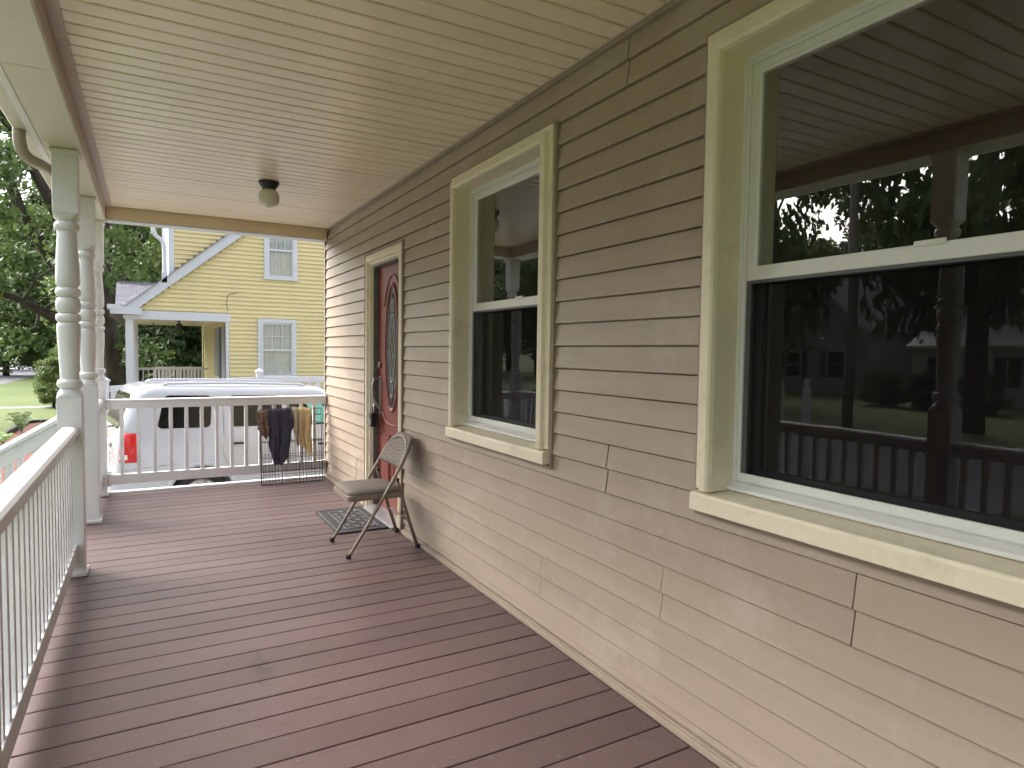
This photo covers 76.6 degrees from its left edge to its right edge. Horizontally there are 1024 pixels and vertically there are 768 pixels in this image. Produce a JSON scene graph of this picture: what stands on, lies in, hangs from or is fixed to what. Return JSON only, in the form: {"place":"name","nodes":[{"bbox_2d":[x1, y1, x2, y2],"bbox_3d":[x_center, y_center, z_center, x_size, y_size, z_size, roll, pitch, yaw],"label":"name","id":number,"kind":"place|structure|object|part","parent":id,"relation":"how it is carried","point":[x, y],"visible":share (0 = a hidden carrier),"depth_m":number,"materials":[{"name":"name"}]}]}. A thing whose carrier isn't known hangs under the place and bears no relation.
{"place":"outdoors","nodes":[
{"label":"outdoors","id":0,"kind":"place"},
{"bbox_2d":[0,363,37,384],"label":"street","id":1,"kind":"structure","parent":0,"point":[17,375],"depth_m":50.44,"materials":[{"name":"grey asphalt"}]},
{"bbox_2d":[0,124,38,204],"label":"sky","id":2,"kind":"structure","parent":0,"point":[29,184],"materials":[{"name":"white"}]},
{"bbox_2d":[0,406,55,408],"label":"neighbour path","id":3,"kind":"structure","parent":0,"point":[27,407],"depth_m":24.44,"materials":[{"name":"concrete"}]},
{"bbox_2d":[0,358,171,432],"bbox_3d":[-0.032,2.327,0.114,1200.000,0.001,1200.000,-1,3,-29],"label":"ground","id":4,"kind":"structure","parent":0,"point":[18,393],"depth_m":26.65,"materials":[{"name":"green plant"}]},
{"bbox_2d":[0,225,32,269],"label":"tree","id":5,"kind":"object","parent":4,"relation":"on","point":[9,237],"visible":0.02,"depth_m":85.19,"materials":[{"name":"green plant"}]},
{"bbox_2d":[0,422,43,482],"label":"mulch bed","id":6,"kind":"object","parent":4,"relation":"on","point":[27,428],"visible":0.07,"depth_m":15.94,"materials":[{"name":"brown soil"}]},
{"bbox_2d":[0,431,15,443],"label":"fern plant","id":7,"kind":"object","parent":6,"relation":"on","point":[3,438],"visible":0.93,"depth_m":15.02,"materials":[{"name":"green plant"}]},
{"bbox_2d":[3,411,39,431],"bbox_3d":[-12.928,1.025,17.119,0.842,0.591,0.694,-1,3,-29],"label":"fern plant","id":8,"kind":"object","parent":6,"relation":"on","point":[18,417],"visible":0.96,"depth_m":17.05,"materials":[{"name":"green plant"}]},
{"bbox_2d":[0,420,47,436],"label":"bed edging","id":9,"kind":"object","parent":4,"relation":"on","point":[13,429],"visible":0.1,"depth_m":17.57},
{"bbox_2d":[0,269,50,375],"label":"tree","id":10,"kind":"object","parent":4,"relation":"on","point":[31,355],"visible":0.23,"depth_m":49.26,"materials":[{"name":"green plant"}]},
{"bbox_2d":[0,416,56,484],"bbox_3d":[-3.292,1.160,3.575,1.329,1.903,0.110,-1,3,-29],"label":"stair railing","id":11,"kind":"object","parent":4,"relation":"on","point":[36,440],"visible":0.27,"depth_m":3.76,"materials":[{"name":"white wood"}]},
{"bbox_2d":[32,367,54,391],"bbox_3d":[-21.888,-0.137,30.460,1.384,1.359,1.036,3,4,43],"label":"lawn shrub","id":12,"kind":"object","parent":4,"relation":"on","point":[35,370],"visible":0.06,"depth_m":30.27,"materials":[{"name":"green plant"}]},
{"bbox_2d":[32,357,59,406],"bbox_3d":[-17.423,-0.089,24.770,1.978,1.941,1.480,3,4,43],"label":"lawn shrub","id":13,"kind":"object","parent":4,"relation":"on","point":[47,380],"visible":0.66,"depth_m":24.40,"materials":[{"name":"green plant"}]},
{"bbox_2d":[0,179,147,357],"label":"tree","id":14,"kind":"object","parent":4,"relation":"on","point":[47,339],"visible":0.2,"depth_m":45.02,"materials":[{"name":"green plant"}]},
{"bbox_2d":[14,199,144,302],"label":"tree","id":15,"kind":"object","parent":4,"relation":"on","point":[32,245],"visible":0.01,"depth_m":47.40,"materials":[{"name":"green plant"}]},
{"bbox_2d":[0,108,175,398],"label":"maple tree","id":16,"kind":"object","parent":4,"relation":"on","point":[13,167],"visible":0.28,"depth_m":20.99,"materials":[{"name":"green plant"}]},
{"bbox_2d":[38,237,141,370],"bbox_3d":[-23.965,-4.509,38.888,7.032,9.220,9.394,0,3,-19],"label":"tree","id":17,"kind":"object","parent":4,"relation":"on","point":[53,352],"visible":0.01,"depth_m":36.97,"materials":[{"name":"green plant"}]},
{"bbox_2d":[106,378,109,413],"bbox_3d":[-7.042,0.777,11.248,0.150,1.815,0.150,-1,3,-29],"label":"fence post","id":18,"kind":"object","parent":4,"relation":"on","point":[107,387],"visible":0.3,"depth_m":11.18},
{"bbox_2d":[42,208,191,371],"bbox_3d":[-16.787,-6.059,32.019,10.811,13.175,10.851,2,3,22],"label":"tree","id":19,"kind":"object","parent":4,"relation":"on","point":[114,242],"depth_m":30.58,"materials":[{"name":"green plant"}]},
{"bbox_2d":[117,224,159,275],"bbox_3d":[-18.250,-8.253,38.737,12.688,16.878,12.802,0,3,-13],"label":"tree","id":20,"kind":"object","parent":4,"relation":"on","point":[145,233],"depth_m":33.84,"materials":[{"name":"green plant"}]},
{"bbox_2d":[80,265,201,383],"bbox_3d":[-16.083,-2.137,30.301,7.562,6.817,7.659,2,3,29],"label":"tree","id":21,"kind":"object","parent":4,"relation":"on","point":[189,336],"visible":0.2,"depth_m":28.24,"materials":[{"name":"green plant"}]},
{"bbox_2d":[109,377,256,398],"bbox_3d":[-5.942,0.742,11.862,2.400,1.735,0.060,-1,3,-29],"label":"vinyl fence","id":22,"kind":"object","parent":4,"relation":"on","point":[113,390],"visible":0.05,"depth_m":11.29,"materials":[{"name":"white plastic"}]},
{"bbox_2d":[255,368,263,379],"bbox_3d":[-4.851,0.672,12.470,0.150,1.965,0.150,-1,3,-29],"label":"fence post","id":23,"kind":"object","parent":4,"relation":"on","point":[259,373],"visible":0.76,"depth_m":12.38,"materials":[{"name":"white plastic"}]},
{"bbox_2d":[263,376,323,387],"bbox_3d":[-3.193,0.704,13.401,3.700,1.735,0.060,-1,3,-29],"label":"vinyl fence","id":24,"kind":"object","parent":4,"relation":"on","point":[302,379],"visible":0.04,"depth_m":12.78,"materials":[{"name":"white plastic"}]},
{"bbox_2d":[8,474,718,767],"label":"porch floor","id":25,"kind":"structure","parent":4,"relation":"on","point":[246,624],"depth_m":2.87,"materials":[{"name":"brown wood"}]},
{"bbox_2d":[0,697,1,767],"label":"turned post","id":26,"kind":"object","parent":25,"relation":"on","point":[0,738],"depth_m":1.69,"materials":[{"name":"white wood"}]},
{"bbox_2d":[49,147,89,577],"bbox_3d":[-2.639,-0.106,3.869,0.157,2.521,0.157,-1,3,-29],"label":"turned post","id":27,"kind":"object","parent":25,"relation":"on","point":[65,173],"visible":0.96,"depth_m":3.81,"materials":[{"name":"white wood"}]},
{"bbox_2d":[0,426,78,767],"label":"porch railing","id":28,"kind":"object","parent":27,"relation":"attached to","point":[38,555],"visible":1,"depth_m":2.43,"materials":[{"name":"white wood"}]},
{"bbox_2d":[0,0,106,222],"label":"porch beam","id":29,"kind":"structure","parent":27,"relation":"on","point":[33,79],"depth_m":2.86,"materials":[{"name":"beige wood"}]},
{"bbox_2d":[77,196,102,523],"bbox_3d":[-3.299,-0.172,5.045,0.157,2.521,0.157,-1,3,-29],"label":"turned post","id":30,"kind":"object","parent":25,"relation":"on","point":[86,240],"visible":0.78,"depth_m":5.01,"materials":[{"name":"white wood"}]},
{"bbox_2d":[99,399,102,489],"bbox_3d":[-3.564,0.566,5.538,0.092,0.825,0.917,-1,3,-29],"label":"porch railing","id":31,"kind":"object","parent":30,"relation":"attached to","point":[100,407],"visible":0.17,"depth_m":5.87,"materials":[{"name":"white wood"}]},
{"bbox_2d":[94,220,109,496],"bbox_3d":[-3.809,-0.224,5.956,0.157,2.521,0.157,-1,3,-29],"label":"turned post","id":32,"kind":"object","parent":25,"relation":"on","point":[100,311],"visible":0.48,"depth_m":5.93,"materials":[{"name":"white wood"}]},
{"bbox_2d":[106,395,325,486],"bbox_3d":[-2.890,0.534,6.514,2.003,0.812,0.090,-1,3,-29],"label":"porch railing","id":33,"kind":"object","parent":32,"relation":"attached to","point":[139,476],"visible":0.93,"depth_m":6.40,"materials":[{"name":"white wood"}]},
{"bbox_2d":[259,408,324,485],"bbox_3d":[-2.271,0.637,6.709,0.630,0.765,0.131,-1,3,-29],"label":"wire crate","id":34,"kind":"object","parent":25,"relation":"on","point":[299,469],"visible":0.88,"depth_m":6.74,"materials":[{"name":"black metal"}]},
{"bbox_2d":[256,410,269,439],"bbox_3d":[-2.526,0.412,6.573,0.122,0.307,0.105,-1,3,-29],"label":"draped cloth","id":35,"kind":"object","parent":34,"relation":"hanging from","point":[262,422],"visible":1,"depth_m":6.56,"materials":[{"name":"brown fabric"}]},
{"bbox_2d":[267,407,292,465],"bbox_3d":[-2.370,0.538,6.634,0.244,0.587,0.168,-1,3,-29],"label":"draped cloth","id":36,"kind":"object","parent":34,"relation":"hanging from","point":[280,422],"visible":1,"depth_m":6.61,"materials":[{"name":"black fabric"}]},
{"bbox_2d":[291,407,302,447],"bbox_3d":[-2.231,0.450,6.728,0.110,0.426,0.131,-1,3,-29],"label":"draped cloth","id":37,"kind":"object","parent":34,"relation":"hanging from","point":[296,416],"visible":0.99,"depth_m":6.71,"materials":[{"name":"beige fabric"}]},
{"bbox_2d":[298,407,312,456],"bbox_3d":[-2.152,0.497,6.760,0.136,0.518,0.156,-1,3,-29],"label":"draped cloth","id":38,"kind":"object","parent":34,"relation":"hanging from","point":[306,440],"visible":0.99,"depth_m":6.75,"materials":[{"name":"fabric"}]},
{"bbox_2d":[315,506,388,533],"bbox_3d":[-1.298,1.097,5.274,0.430,0.015,0.750,-1,3,-29],"label":"door mat","id":39,"kind":"object","parent":25,"relation":"on","point":[358,518],"depth_m":5.22,"materials":[{"name":"black rubber"}]},
{"bbox_2d":[330,432,419,559],"bbox_3d":[-0.974,0.749,4.593,0.529,0.786,0.504,-1,3,-29],"label":"folding chair","id":40,"kind":"object","parent":25,"relation":"on","point":[396,450],"visible":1,"depth_m":4.50,"materials":[{"name":"beige metal"}]},
{"bbox_2d":[324,0,1023,767],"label":"tan house","id":41,"kind":"structure","parent":4,"relation":"on","point":[674,348],"depth_m":2.58,"materials":[{"name":"plastic"}]},
{"bbox_2d":[0,81,44,160],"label":"porch roof","id":42,"kind":"structure","parent":41,"relation":"attached to","point":[20,118],"depth_m":3.33,"materials":[{"name":"grey"}]},
{"bbox_2d":[0,84,51,190],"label":"eave gutter","id":43,"kind":"object","parent":42,"relation":"attached to","point":[27,152],"visible":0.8,"depth_m":3.59,"materials":[{"name":"beige metal"}]},
{"bbox_2d":[43,0,672,228],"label":"porch ceiling","id":44,"kind":"structure","parent":42,"relation":"attached to","point":[326,114],"depth_m":3.10,"materials":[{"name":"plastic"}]},
{"bbox_2d":[258,179,279,207],"bbox_3d":[-1.845,-1.435,4.924,0.154,0.198,0.154,-1,3,-29],"label":"ceiling lamp","id":45,"kind":"object","parent":44,"relation":"attached to","point":[268,196],"visible":1,"depth_m":4.87,"materials":[{"name":"white glass"}]},
{"bbox_2d":[106,206,326,242],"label":"end lintel","id":46,"kind":"structure","parent":41,"relation":"attached to","point":[153,218],"depth_m":6.28,"materials":[{"name":"beige wood"}]},
{"bbox_2d":[369,403,375,426],"bbox_3d":[-1.199,0.263,5.575,0.052,0.206,0.070,-1,3,-29],"label":"key lockbox","id":47,"kind":"object","parent":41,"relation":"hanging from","point":[372,418],"visible":1,"depth_m":5.55,"materials":[{"name":"black metal"}]},
{"bbox_2d":[363,239,406,532],"bbox_3d":[-0.972,0.004,5.329,0.290,2.205,0.965,-1,3,-29],"label":"door","id":48,"kind":"structure","parent":41,"relation":"in","point":[384,279],"depth_m":5.46,"materials":[{"name":"red wood"}]},
{"bbox_2d":[445,119,561,468],"bbox_3d":[-0.003,-0.439,3.589,0.288,1.625,1.180,-1,3,-29],"label":"window","id":49,"kind":"structure","parent":41,"relation":"in","point":[473,311],"depth_m":3.66,"materials":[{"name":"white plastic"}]},
{"bbox_2d":[689,0,1023,612],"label":"window","id":50,"kind":"structure","parent":41,"relation":"in","point":[978,555],"depth_m":1.91,"materials":[{"name":"white plastic"}]},
{"bbox_2d":[107,228,323,389],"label":"yellow house","id":51,"kind":"structure","parent":0,"point":[270,322],"depth_m":16.23,"materials":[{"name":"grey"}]},
{"bbox_2d":[151,227,166,282],"bbox_3d":[-8.248,-3.128,15.160,0.390,1.500,0.220,-1,3,-29],"label":"house gutter","id":52,"kind":"object","parent":51,"relation":"attached to","point":[164,255],"visible":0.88,"depth_m":15.14,"materials":[{"name":"white metal"}]},
{"bbox_2d":[153,322,203,378],"bbox_3d":[-9.478,-0.853,18.467,1.320,1.798,0.520,-1,3,-29],"label":"porch swing","id":53,"kind":"object","parent":51,"relation":"hanging from","point":[177,368],"visible":0.73,"depth_m":18.66,"materials":[{"name":"white wood"}]},
{"bbox_2d":[175,321,182,329],"bbox_3d":[-8.838,-1.554,17.225,0.180,0.258,0.171,-1,3,-29],"label":"porch lantern","id":54,"kind":"object","parent":51,"relation":"hanging from","point":[179,326],"visible":0.84,"depth_m":17.17,"materials":[{"name":"black metal"}]},
{"bbox_2d":[214,328,218,375],"bbox_3d":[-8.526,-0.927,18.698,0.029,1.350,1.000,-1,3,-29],"label":"door","id":55,"kind":"structure","parent":51,"relation":"in","point":[216,357],"depth_m":18.53,"materials":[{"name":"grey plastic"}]},
{"bbox_2d":[221,326,224,378],"bbox_3d":[-7.505,-0.474,16.886,0.029,2.050,1.000,-1,3,-29],"label":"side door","id":56,"kind":"structure","parent":51,"relation":"in","point":[222,328],"depth_m":16.93,"materials":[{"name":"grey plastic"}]},
{"bbox_2d":[258,318,296,376],"bbox_3d":[-5.988,-0.887,16.547,0.975,1.530,0.100,-1,3,-29],"label":"window","id":57,"kind":"structure","parent":51,"relation":"in","point":[277,351],"depth_m":16.57,"materials":[{"name":"glass"}]},
{"bbox_2d":[263,237,297,280],"bbox_3d":[-5.871,-3.415,16.470,0.845,1.550,0.100,-1,3,-29],"label":"window","id":58,"kind":"structure","parent":51,"relation":"in","point":[277,266],"depth_m":16.51,"materials":[{"name":"glass"}]},
{"label":"driveway","id":59,"kind":"structure","parent":0,"visible":0},
{"bbox_2d":[107,378,323,490],"bbox_3d":[-3.736,0.904,10.277,4.762,1.919,2.160,1,2,-38],"label":"parked suv","id":60,"kind":"object","parent":59,"relation":"on","point":[176,388],"visible":0.27,"depth_m":8.83,"materials":[{"name":"white paint"}]},
{"bbox_3d":[-4.386,0.370,8.708,0.663,0.430,0.116,1,2,-38],"label":"quarter window","id":61,"kind":"part","parent":60,"relation":"part of","materials":[{"name":"black glass"}]},
{"bbox_3d":[-3.647,0.378,9.281,0.739,0.430,0.116,1,2,-38],"label":"rear window","id":62,"kind":"part","parent":60,"relation":"part of","materials":[{"name":"black glass"}]},
{"bbox_3d":[-2.942,0.386,9.828,0.885,0.430,0.116,1,2,-38],"label":"front window","id":63,"kind":"part","parent":60,"relation":"part of","materials":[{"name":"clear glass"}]}
]}

